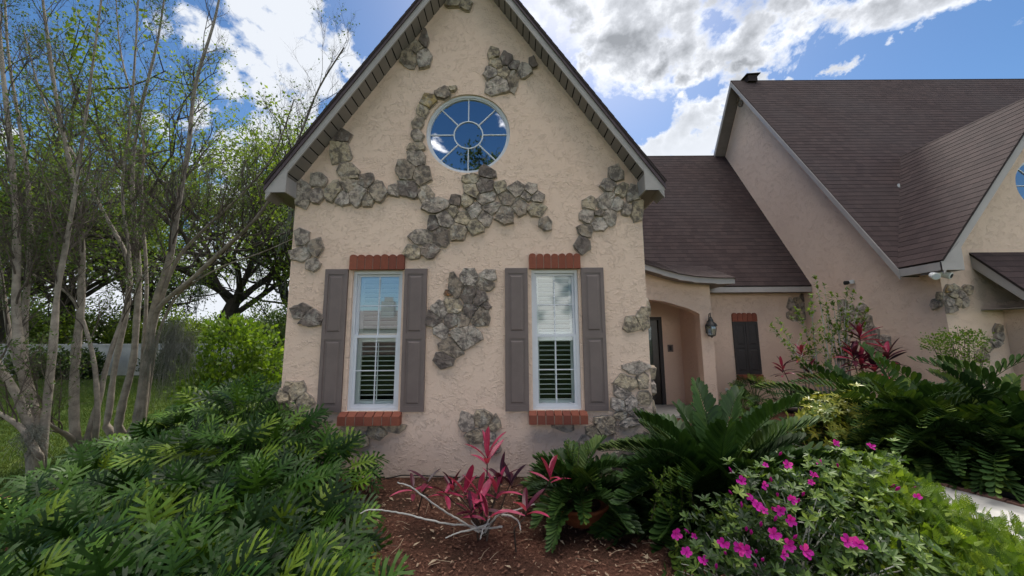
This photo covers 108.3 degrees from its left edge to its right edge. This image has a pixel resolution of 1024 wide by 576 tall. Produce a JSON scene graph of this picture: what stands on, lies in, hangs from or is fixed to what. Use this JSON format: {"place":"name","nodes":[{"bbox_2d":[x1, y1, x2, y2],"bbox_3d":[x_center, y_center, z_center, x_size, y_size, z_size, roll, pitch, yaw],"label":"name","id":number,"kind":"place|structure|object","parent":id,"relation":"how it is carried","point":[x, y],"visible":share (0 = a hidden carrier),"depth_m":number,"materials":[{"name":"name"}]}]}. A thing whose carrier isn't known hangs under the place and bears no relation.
{"place":"outdoors","nodes":[
{"label":"outdoors","id":0,"kind":"place"},
{"bbox_2d":[0,375,1022,502],"bbox_3d":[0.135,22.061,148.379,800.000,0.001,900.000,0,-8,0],"label":"ground","id":1,"kind":"structure","parent":0,"point":[5,490],"depth_m":7.95,"materials":[{"name":"green plant"}]},
{"bbox_2d":[2,295,46,343],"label":"understory tree","id":2,"kind":"object","parent":1,"relation":"on","point":[4,337],"visible":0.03,"depth_m":25.75,"materials":[{"name":"green plant"}]},
{"bbox_2d":[2,347,47,378],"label":"hedge bush","id":3,"kind":"object","parent":1,"relation":"on","point":[11,365],"visible":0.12,"depth_m":16.51,"materials":[{"name":"green plant"}]},
{"bbox_2d":[5,300,51,342],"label":"understory tree","id":4,"kind":"object","parent":1,"relation":"on","point":[50,308],"visible":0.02,"depth_m":26.99,"materials":[{"name":"green plant"}]},
{"bbox_2d":[30,347,87,379],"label":"hedge bush","id":5,"kind":"object","parent":1,"relation":"on","point":[58,360],"visible":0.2,"depth_m":16.52,"materials":[{"name":"green plant"}]},
{"bbox_2d":[29,306,95,343],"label":"understory tree","id":6,"kind":"object","parent":1,"relation":"on","point":[67,335],"visible":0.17,"depth_m":25.40,"materials":[{"name":"green plant"}]},
{"bbox_2d":[11,299,133,343],"bbox_3d":[-30.398,3.152,26.615,4.854,5.142,7.640,1,-8,-7],"label":"understory tree","id":7,"kind":"object","parent":1,"relation":"on","point":[98,338],"visible":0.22,"depth_m":27.15,"materials":[{"name":"green plant"}]},
{"bbox_2d":[0,0,149,476],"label":"crape myrtle","id":8,"kind":"object","parent":1,"relation":"on","point":[18,327],"visible":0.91,"depth_m":5.02,"materials":[{"name":"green plant"}]},
{"bbox_2d":[59,347,105,379],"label":"hedge bush","id":9,"kind":"object","parent":1,"relation":"on","point":[99,360],"visible":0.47,"depth_m":16.71,"materials":[{"name":"green plant"}]},
{"bbox_2d":[0,79,174,343],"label":"oak tree","id":10,"kind":"object","parent":1,"relation":"on","point":[2,324],"visible":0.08,"depth_m":21.94,"materials":[{"name":"green plant"}]},
{"bbox_2d":[0,0,215,450],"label":"crape myrtle","id":11,"kind":"object","parent":1,"relation":"on","point":[72,435],"visible":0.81,"depth_m":5.54,"materials":[{"name":"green plant"}]},
{"bbox_2d":[0,101,235,337],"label":"oak tree","id":12,"kind":"object","parent":1,"relation":"on","point":[69,302],"visible":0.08,"depth_m":25.81,"materials":[{"name":"green plant"}]},
{"bbox_2d":[0,342,275,374],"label":"garden wall","id":13,"kind":"structure","parent":1,"relation":"on","point":[123,360],"depth_m":18.64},
{"bbox_2d":[0,377,276,486],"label":"grass","id":14,"kind":"structure","parent":1,"relation":"on","point":[134,385],"depth_m":9.07,"materials":[{"name":"green plant"}]},
{"bbox_2d":[69,191,227,335],"bbox_3d":[-31.968,-0.471,32.617,18.731,17.738,13.901,-3,-8,19],"label":"oak tree","id":15,"kind":"object","parent":1,"relation":"on","point":[170,288],"visible":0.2,"depth_m":30.92,"materials":[{"name":"green plant"}]},
{"bbox_2d":[103,311,198,343],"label":"understory tree","id":16,"kind":"object","parent":1,"relation":"on","point":[128,334],"visible":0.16,"depth_m":26.37,"materials":[{"name":"green plant"}]},
{"bbox_2d":[0,0,314,347],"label":"oak tree","id":17,"kind":"object","parent":1,"relation":"on","point":[232,304],"visible":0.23,"depth_m":16.45,"materials":[{"name":"green plant"}]},
{"bbox_2d":[135,349,195,379],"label":"hedge bush","id":18,"kind":"object","parent":1,"relation":"on","point":[160,365],"visible":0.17,"depth_m":16.51,"materials":[{"name":"green plant"}]},
{"bbox_2d":[125,304,209,343],"bbox_3d":[-26.205,3.646,28.743,4.391,4.653,6.912,3,-8,-22],"label":"understory tree","id":19,"kind":"object","parent":1,"relation":"on","point":[178,318],"visible":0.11,"depth_m":27.60,"materials":[{"name":"green plant"}]},
{"bbox_2d":[7,0,359,438],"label":"crape myrtle","id":20,"kind":"object","parent":1,"relation":"on","point":[160,300],"visible":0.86,"depth_m":6.43,"materials":[{"name":"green plant"}]},
{"bbox_2d":[133,330,166,409],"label":"spanish moss","id":21,"kind":"object","parent":20,"relation":"hanging from","point":[151,353],"visible":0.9,"depth_m":6.28,"materials":[{"name":"grey plant"}]},
{"bbox_2d":[148,318,202,402],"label":"spanish moss","id":22,"kind":"object","parent":20,"relation":"hanging from","point":[172,342],"visible":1,"depth_m":6.19,"materials":[{"name":"grey plant"}]},
{"bbox_2d":[175,330,204,387],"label":"spanish moss","id":23,"kind":"object","parent":20,"relation":"hanging from","point":[191,347],"visible":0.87,"depth_m":6.39,"materials":[{"name":"grey plant"}]},
{"bbox_2d":[159,310,221,342],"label":"understory tree","id":24,"kind":"object","parent":1,"relation":"on","point":[200,327],"visible":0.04,"depth_m":29.56,"materials":[{"name":"green plant"}]},
{"bbox_2d":[93,453,298,533],"bbox_3d":[-2.627,1.821,3.163,1.436,0.809,1.404,0,-8,0],"label":"philodendron","id":25,"kind":"object","parent":1,"relation":"on","point":[177,474],"visible":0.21,"depth_m":3.07,"materials":[{"name":"green plant"}]},
{"bbox_2d":[89,77,316,340],"bbox_3d":[-13.531,-3.028,23.357,19.098,16.107,23.364,0,-8,0],"label":"oak tree","id":26,"kind":"object","parent":1,"relation":"on","point":[282,286],"visible":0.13,"depth_m":18.79,"materials":[{"name":"green plant"}]},
{"bbox_2d":[162,310,284,418],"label":"bright shrub","id":27,"kind":"object","parent":1,"relation":"on","point":[251,341],"visible":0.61,"depth_m":8.17,"materials":[{"name":"green plant"}]},
{"bbox_2d":[229,314,253,341],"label":"understory tree","id":28,"kind":"object","parent":1,"relation":"on","point":[241,324],"visible":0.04,"depth_m":27.15,"materials":[{"name":"green plant"}]},
{"bbox_2d":[229,307,286,378],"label":"dark shrub","id":29,"kind":"object","parent":1,"relation":"on","point":[281,330],"visible":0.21,"depth_m":10.24,"materials":[{"name":"green plant"}]},
{"bbox_2d":[244,302,282,338],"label":"understory tree","id":30,"kind":"object","parent":1,"relation":"on","point":[255,315],"visible":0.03,"depth_m":28.30,"materials":[{"name":"green plant"}]},
{"bbox_2d":[190,527,375,575],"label":"philodendron","id":31,"kind":"object","parent":1,"relation":"on","point":[309,570],"visible":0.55,"depth_m":2.17,"materials":[{"name":"green plant"}]},
{"bbox_2d":[191,512,379,575],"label":"philodendron","id":32,"kind":"object","parent":1,"relation":"on","point":[349,535],"visible":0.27,"depth_m":2.58,"materials":[{"name":"green plant"}]},
{"bbox_2d":[205,523,415,575],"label":"philodendron","id":33,"kind":"object","parent":1,"relation":"on","point":[399,570],"visible":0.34,"depth_m":2.40,"materials":[{"name":"green plant"}]},
{"bbox_2d":[0,408,876,575],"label":"mulch bed","id":34,"kind":"object","parent":1,"relation":"on","point":[426,541],"depth_m":3.11,"materials":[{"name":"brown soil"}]},
{"bbox_2d":[0,423,54,470],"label":"spanish moss","id":35,"kind":"object","parent":34,"relation":"on","point":[36,437],"visible":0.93,"depth_m":4.52,"materials":[{"name":"grey plant"}]},
{"bbox_2d":[0,488,112,556],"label":"philodendron","id":36,"kind":"object","parent":34,"relation":"on","point":[18,519],"visible":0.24,"depth_m":2.73,"materials":[{"name":"green plant"}]},
{"bbox_2d":[0,462,127,547],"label":"philodendron","id":37,"kind":"object","parent":34,"relation":"on","point":[39,486],"visible":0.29,"depth_m":3.28,"materials":[{"name":"green plant"}]},
{"bbox_2d":[0,525,155,575],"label":"philodendron","id":38,"kind":"object","parent":34,"relation":"on","point":[55,555],"visible":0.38,"depth_m":2.04,"materials":[{"name":"green plant"}]},
{"bbox_2d":[0,507,174,575],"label":"philodendron","id":39,"kind":"object","parent":34,"relation":"on","point":[29,557],"visible":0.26,"depth_m":2.27,"materials":[{"name":"green plant"}]},
{"bbox_2d":[1,435,175,510],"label":"philodendron","id":40,"kind":"object","parent":34,"relation":"on","point":[93,462],"visible":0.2,"depth_m":3.77,"materials":[{"name":"green plant"}]},
{"bbox_2d":[0,477,191,565],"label":"philodendron","id":41,"kind":"object","parent":34,"relation":"on","point":[62,532],"visible":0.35,"depth_m":2.63,"materials":[{"name":"green plant"}]},
{"bbox_2d":[53,418,186,488],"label":"philodendron","id":42,"kind":"object","parent":34,"relation":"on","point":[95,442],"visible":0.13,"depth_m":4.19,"materials":[{"name":"green plant"}]},
{"bbox_2d":[12,449,229,545],"bbox_3d":[-3.309,1.883,3.340,1.496,0.810,1.546,0,-8,0],"label":"philodendron","id":43,"kind":"object","parent":34,"relation":"on","point":[98,484],"visible":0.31,"depth_m":3.18,"materials":[{"name":"green plant"}]},
{"bbox_2d":[37,511,240,575],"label":"philodendron","id":44,"kind":"object","parent":34,"relation":"on","point":[97,566],"visible":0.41,"depth_m":2.08,"materials":[{"name":"green plant"}]},
{"bbox_2d":[47,481,268,575],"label":"philodendron","id":45,"kind":"object","parent":34,"relation":"on","point":[169,509],"visible":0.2,"depth_m":2.65,"materials":[{"name":"green plant"}]},
{"bbox_2d":[98,395,232,475],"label":"philodendron","id":46,"kind":"object","parent":34,"relation":"on","point":[150,423],"visible":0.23,"depth_m":4.46,"materials":[{"name":"green plant"}]},
{"bbox_2d":[106,414,268,500],"bbox_3d":[-3.326,1.795,3.905,1.442,0.949,1.490,0,-8,0],"label":"philodendron","id":47,"kind":"object","parent":34,"relation":"on","point":[142,457],"visible":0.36,"depth_m":3.75,"materials":[{"name":"green plant"}]},
{"bbox_2d":[154,377,269,453],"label":"philodendron","id":48,"kind":"object","parent":34,"relation":"on","point":[187,395],"visible":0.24,"depth_m":4.87,"materials":[{"name":"green plant"}]},
{"bbox_2d":[109,516,325,575],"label":"philodendron","id":49,"kind":"object","parent":34,"relation":"on","point":[248,561],"visible":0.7,"depth_m":2.12,"materials":[{"name":"green plant"}]},
{"bbox_2d":[111,486,324,575],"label":"philodendron","id":50,"kind":"object","parent":34,"relation":"on","point":[246,510],"visible":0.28,"depth_m":2.54,"materials":[{"name":"green plant"}]},
{"bbox_2d":[149,411,314,513],"bbox_3d":[-2.850,1.761,3.869,1.465,1.002,1.400,0,-8,0],"label":"philodendron","id":51,"kind":"object","parent":34,"relation":"on","point":[212,440],"visible":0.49,"depth_m":3.72,"materials":[{"name":"green plant"}]},
{"bbox_2d":[189,395,275,464],"bbox_3d":[-4.019,2.533,5.700,2.368,1.562,2.336,0,-8,0],"label":"sago palm","id":52,"kind":"object","parent":34,"relation":"on","point":[246,416],"visible":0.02,"depth_m":6.19,"materials":[{"name":"green plant"}]},
{"bbox_2d":[182,371,295,459],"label":"philodendron","id":53,"kind":"object","parent":34,"relation":"on","point":[237,393],"visible":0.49,"depth_m":4.61,"materials":[{"name":"green plant"}]},
{"bbox_2d":[173,444,356,541],"bbox_3d":[-2.143,1.771,3.154,1.421,0.782,1.430,0,-8,0],"label":"philodendron","id":54,"kind":"object","parent":34,"relation":"on","point":[281,466],"visible":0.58,"depth_m":3.11,"materials":[{"name":"green plant"}]},
{"bbox_2d":[197,400,344,478],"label":"philodendron","id":55,"kind":"object","parent":34,"relation":"on","point":[306,421],"visible":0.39,"depth_m":4.13,"materials":[{"name":"green plant"}]},
{"bbox_2d":[220,421,389,505],"bbox_3d":[-2.058,1.879,3.851,1.472,0.903,1.469,0,-8,0],"label":"philodendron","id":56,"kind":"object","parent":34,"relation":"on","point":[341,445],"visible":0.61,"depth_m":3.87,"materials":[{"name":"green plant"}]},
{"bbox_2d":[243,472,392,564],"bbox_3d":[-1.656,1.909,2.911,1.337,0.725,1.526,0,-8,0],"label":"philodendron","id":57,"kind":"object","parent":34,"relation":"on","point":[328,514],"visible":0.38,"depth_m":3.02,"materials":[{"name":"green plant"}]},
{"bbox_2d":[391,469,439,510],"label":"ti plant","id":58,"kind":"object","parent":34,"relation":"on","point":[424,486],"visible":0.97,"depth_m":3.41,"materials":[{"name":"red plant"}]},
{"bbox_2d":[360,426,534,540],"bbox_3d":[-0.496,1.678,3.147,1.352,0.946,0.722,0,-8,0],"label":"ti plant","id":59,"kind":"object","parent":34,"relation":"on","point":[474,499],"visible":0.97,"depth_m":3.14,"materials":[{"name":"red plant"}]},
{"bbox_2d":[381,475,516,479],"bbox_3d":[-0.848,2.353,4.564,1.815,0.098,0.014,0,-8,0],"label":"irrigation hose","id":60,"kind":"object","parent":34,"relation":"on","point":[428,476],"visible":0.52,"depth_m":4.56,"materials":[{"name":"black rubber"}]},
{"bbox_2d":[499,487,549,551],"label":"ti plant","id":61,"kind":"object","parent":34,"relation":"on","point":[524,506],"visible":0.98,"depth_m":2.87,"materials":[{"name":"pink plant"}]},
{"bbox_2d":[381,495,705,571],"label":"leaf litter","id":62,"kind":"object","parent":34,"relation":"on","point":[432,530],"visible":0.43,"depth_m":3.03,"materials":[{"name":"brown plant"}]},
{"bbox_2d":[529,455,569,502],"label":"ti plant","id":63,"kind":"object","parent":34,"relation":"on","point":[549,468],"visible":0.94,"depth_m":3.26,"materials":[{"name":"red plant"}]},
{"bbox_2d":[564,438,597,475],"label":"foxtail fern","id":64,"kind":"object","parent":34,"relation":"on","point":[569,453],"visible":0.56,"depth_m":3.64,"materials":[{"name":"green plant"}]},
{"bbox_2d":[561,489,608,528],"bbox_3d":[0.634,2.091,3.468,0.540,0.190,0.540,0,-8,0],"label":"terracotta bowl","id":65,"kind":"object","parent":34,"relation":"on","point":[599,508],"visible":0.32,"depth_m":3.30,"materials":[{"name":"brown ceramic"}]},
{"bbox_2d":[515,434,653,553],"bbox_3d":[0.649,1.815,3.533,1.255,0.704,1.246,0,-8,0],"label":"potted cycad","id":66,"kind":"object","parent":65,"relation":"in","point":[582,475],"visible":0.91,"depth_m":3.33,"materials":[{"name":"green plant"}]},
{"bbox_2d":[586,490,759,575],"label":"cardboard palm","id":67,"kind":"object","parent":34,"relation":"on","point":[606,530],"visible":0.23,"depth_m":3.16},
{"bbox_2d":[648,465,699,521],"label":"foxtail fern","id":68,"kind":"object","parent":34,"relation":"on","point":[661,491],"visible":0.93,"depth_m":2.91,"materials":[{"name":"green plant"}]},
{"bbox_2d":[596,377,869,575],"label":"cardboard palm","id":69,"kind":"object","parent":34,"relation":"on","point":[701,446],"visible":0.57,"depth_m":3.39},
{"bbox_2d":[718,389,760,416],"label":"philodendron","id":70,"kind":"object","parent":34,"relation":"on","point":[745,395],"visible":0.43,"depth_m":7.99,"materials":[{"name":"green plant"}]},
{"bbox_2d":[728,374,789,408],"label":"philodendron","id":71,"kind":"object","parent":34,"relation":"on","point":[740,384],"visible":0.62,"depth_m":8.47,"materials":[{"name":"green plant"}]},
{"bbox_2d":[694,412,889,499],"bbox_3d":[2.968,2.140,3.811,1.952,1.437,1.950,4,-9,-28],"label":"cardboard palm","id":72,"kind":"object","parent":34,"relation":"on","point":[769,421],"visible":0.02,"depth_m":4.05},
{"bbox_2d":[785,407,802,412],"bbox_3d":[6.437,2.714,8.455,0.500,0.240,0.500,0,-8,0],"label":"striped planter","id":73,"kind":"object","parent":34,"relation":"on","point":[792,410],"visible":0.18,"depth_m":8.30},
{"bbox_2d":[780,388,798,396],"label":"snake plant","id":74,"kind":"object","parent":73,"relation":"in","point":[791,392],"visible":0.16,"depth_m":8.49,"materials":[{"name":"green plant"}]},
{"bbox_2d":[771,343,824,408],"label":"ti plant","id":75,"kind":"object","parent":34,"relation":"on","point":[800,349],"visible":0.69,"depth_m":7.13,"materials":[{"name":"red plant"}]},
{"bbox_2d":[662,449,975,575],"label":"azalea","id":76,"kind":"object","parent":34,"relation":"on","point":[785,552],"visible":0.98,"depth_m":2.15,"materials":[{"name":"green plant"}]},
{"bbox_2d":[769,275,869,392],"bbox_3d":[6.010,1.156,7.150,2.278,2.990,0.731,1,-8,-13],"label":"hibiscus","id":77,"kind":"object","parent":34,"relation":"on","point":[836,330],"visible":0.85,"depth_m":7.14,"materials":[{"name":"plant"}]},
{"bbox_2d":[765,437,954,575],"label":"azalea","id":78,"kind":"object","parent":34,"relation":"on","point":[849,487],"visible":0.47,"depth_m":2.56,"materials":[{"name":"green plant"}]},
{"bbox_2d":[832,318,887,374],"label":"ti plant","id":79,"kind":"object","parent":34,"relation":"on","point":[852,349],"visible":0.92,"depth_m":6.80,"materials":[{"name":"red plant"}]},
{"bbox_2d":[751,362,1017,472],"bbox_3d":[5.411,2.244,5.564,2.916,2.224,3.079,6,-10,-41],"label":"cardboard palm","id":80,"kind":"object","parent":34,"relation":"on","point":[851,394],"visible":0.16,"depth_m":5.31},
{"bbox_2d":[781,342,1023,492],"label":"cardboard palm","id":81,"kind":"object","parent":34,"relation":"on","point":[924,389],"visible":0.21,"depth_m":4.95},
{"bbox_2d":[801,354,1023,492],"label":"cardboard palm","id":82,"kind":"object","parent":34,"relation":"on","point":[915,377],"visible":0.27,"depth_m":4.80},
{"bbox_2d":[839,418,1001,486],"bbox_3d":[5.227,2.386,4.865,1.635,1.460,1.777,0,-8,0],"label":"cardboard palm","id":83,"kind":"object","parent":34,"relation":"on","point":[883,441],"visible":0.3,"depth_m":4.64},
{"bbox_2d":[961,561,1020,575],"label":"ground cover","id":84,"kind":"object","parent":34,"relation":"on","point":[1001,571],"visible":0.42,"depth_m":1.81,"materials":[{"name":"green plant"}]},
{"bbox_2d":[262,0,1023,477],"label":"house","id":85,"kind":"structure","parent":1,"relation":"on","point":[514,232],"depth_m":5.32,"materials":[{"name":"paint"}]},
{"bbox_2d":[347,271,402,410],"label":"window","id":86,"kind":"structure","parent":85,"relation":"in","point":[373,385],"depth_m":5.07,"materials":[{"name":"glass"}]},
{"bbox_2d":[426,96,509,172],"bbox_3d":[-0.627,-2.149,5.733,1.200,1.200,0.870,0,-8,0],"label":"round window","id":87,"kind":"structure","parent":85,"relation":"in","point":[464,134],"depth_m":5.33,"materials":[{"name":"glass"}]},
{"bbox_2d":[531,270,580,409],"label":"window","id":88,"kind":"structure","parent":85,"relation":"in","point":[555,319],"depth_m":5.07,"materials":[{"name":"glass"}]},
{"bbox_2d":[648,320,661,403],"bbox_3d":[3.382,1.904,9.557,0.860,2.140,0.060,0,-8,0],"label":"front door","id":89,"kind":"structure","parent":85,"relation":"in","point":[653,330],"depth_m":9.56,"materials":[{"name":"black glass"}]},
{"bbox_2d":[667,345,672,351],"bbox_3d":[4.074,1.550,9.509,0.130,0.180,0.029,0,-8,0],"label":"entry keypad","id":90,"kind":"object","parent":85,"relation":"attached to","point":[670,348],"visible":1,"depth_m":9.50,"materials":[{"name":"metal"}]},
{"bbox_2d":[705,313,716,337],"bbox_3d":[4.430,0.829,8.242,0.250,0.551,0.275,0,-8,0],"label":"wall lantern","id":91,"kind":"object","parent":85,"relation":"attached to","point":[710,323],"depth_m":8.21,"materials":[{"name":"metal"}]},
{"bbox_2d":[843,280,854,284],"bbox_3d":[7.306,-0.120,8.015,0.100,0.095,0.192,6,-10,-41],"label":"dome camera","id":92,"kind":"object","parent":85,"relation":"attached to","point":[849,282],"visible":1,"depth_m":8.01,"materials":[{"name":"white paint"}]},
{"bbox_2d":[928,272,952,279],"bbox_3d":[7.108,-0.204,6.148,0.350,0.148,0.181,0,-8,0],"label":"security camera","id":93,"kind":"object","parent":85,"relation":"attached to","point":[937,276],"visible":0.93,"depth_m":6.09,"materials":[{"name":"white paint"}]},
{"bbox_2d":[1015,163,1023,198],"bbox_3d":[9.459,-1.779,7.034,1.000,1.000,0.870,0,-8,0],"label":"round window","id":94,"kind":"structure","parent":85,"relation":"in","point":[1019,179],"depth_m":6.65,"materials":[{"name":"glass"}]},
{"bbox_2d":[655,404,695,417],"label":"porch floor","id":95,"kind":"structure","parent":1,"relation":"on","point":[670,410],"depth_m":8.56,"materials":[{"name":"concrete"}]},
{"bbox_2d":[784,382,882,448],"bbox_3d":[4.769,1.938,5.529,1.408,1.087,0.895,1,-8,-11],"label":"variegated schefflera","id":96,"kind":"object","parent":1,"relation":"on","point":[825,412],"visible":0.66,"depth_m":5.31,"materials":[{"name":"green plant"}]},
{"bbox_2d":[681,418,1023,542],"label":"walkway","id":97,"kind":"structure","parent":1,"relation":"on","point":[997,506],"depth_m":3.73,"materials":[{"name":"concrete"}]},
{"bbox_2d":[799,442,1023,507],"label":"walkway brick edge","id":98,"kind":"object","parent":97,"relation":"on","point":[1002,499],"visible":0.24,"depth_m":3.94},
{"bbox_2d":[853,338,908,379],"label":"ti plant","id":99,"kind":"object","parent":1,"relation":"on","point":[886,353],"visible":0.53,"depth_m":6.72,"materials":[{"name":"red plant"}]},
{"bbox_2d":[825,448,1023,575],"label":"climbing fern","id":100,"kind":"object","parent":1,"relation":"on","point":[986,544],"visible":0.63,"depth_m":2.26,"materials":[{"name":"green plant"}]},
{"bbox_2d":[854,364,1023,497],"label":"cardboard palm","id":101,"kind":"object","parent":1,"relation":"on","point":[964,380],"visible":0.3,"depth_m":4.49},
{"bbox_2d":[856,421,1023,504],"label":"cardboard palm","id":102,"kind":"object","parent":1,"relation":"on","point":[1010,472],"visible":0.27,"depth_m":4.25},
{"bbox_2d":[915,326,995,379],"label":"feathery shrub","id":103,"kind":"object","parent":1,"relation":"on","point":[959,339],"visible":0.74,"depth_m":5.79,"materials":[{"name":"green plant"}]},
{"bbox_2d":[889,355,1023,471],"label":"cardboard palm","id":104,"kind":"object","parent":1,"relation":"on","point":[975,371],"visible":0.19,"depth_m":4.67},
{"bbox_2d":[905,435,1023,494],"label":"cardboard palm","id":105,"kind":"object","parent":1,"relation":"on","point":[975,476],"visible":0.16,"depth_m":4.16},
{"bbox_2d":[909,468,1023,500],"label":"bed edging","id":106,"kind":"object","parent":1,"relation":"on","point":[1010,496],"visible":0.12,"depth_m":3.91,"materials":[{"name":"grey concrete"}]},
{"bbox_2d":[952,424,1023,494],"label":"cardboard palm","id":107,"kind":"object","parent":1,"relation":"on","point":[1012,431],"visible":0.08,"depth_m":4.11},
{"bbox_2d":[0,0,1023,342],"label":"sky","id":108,"kind":"structure","parent":0,"point":[664,69],"materials":[{"name":"blue"}]}
]}

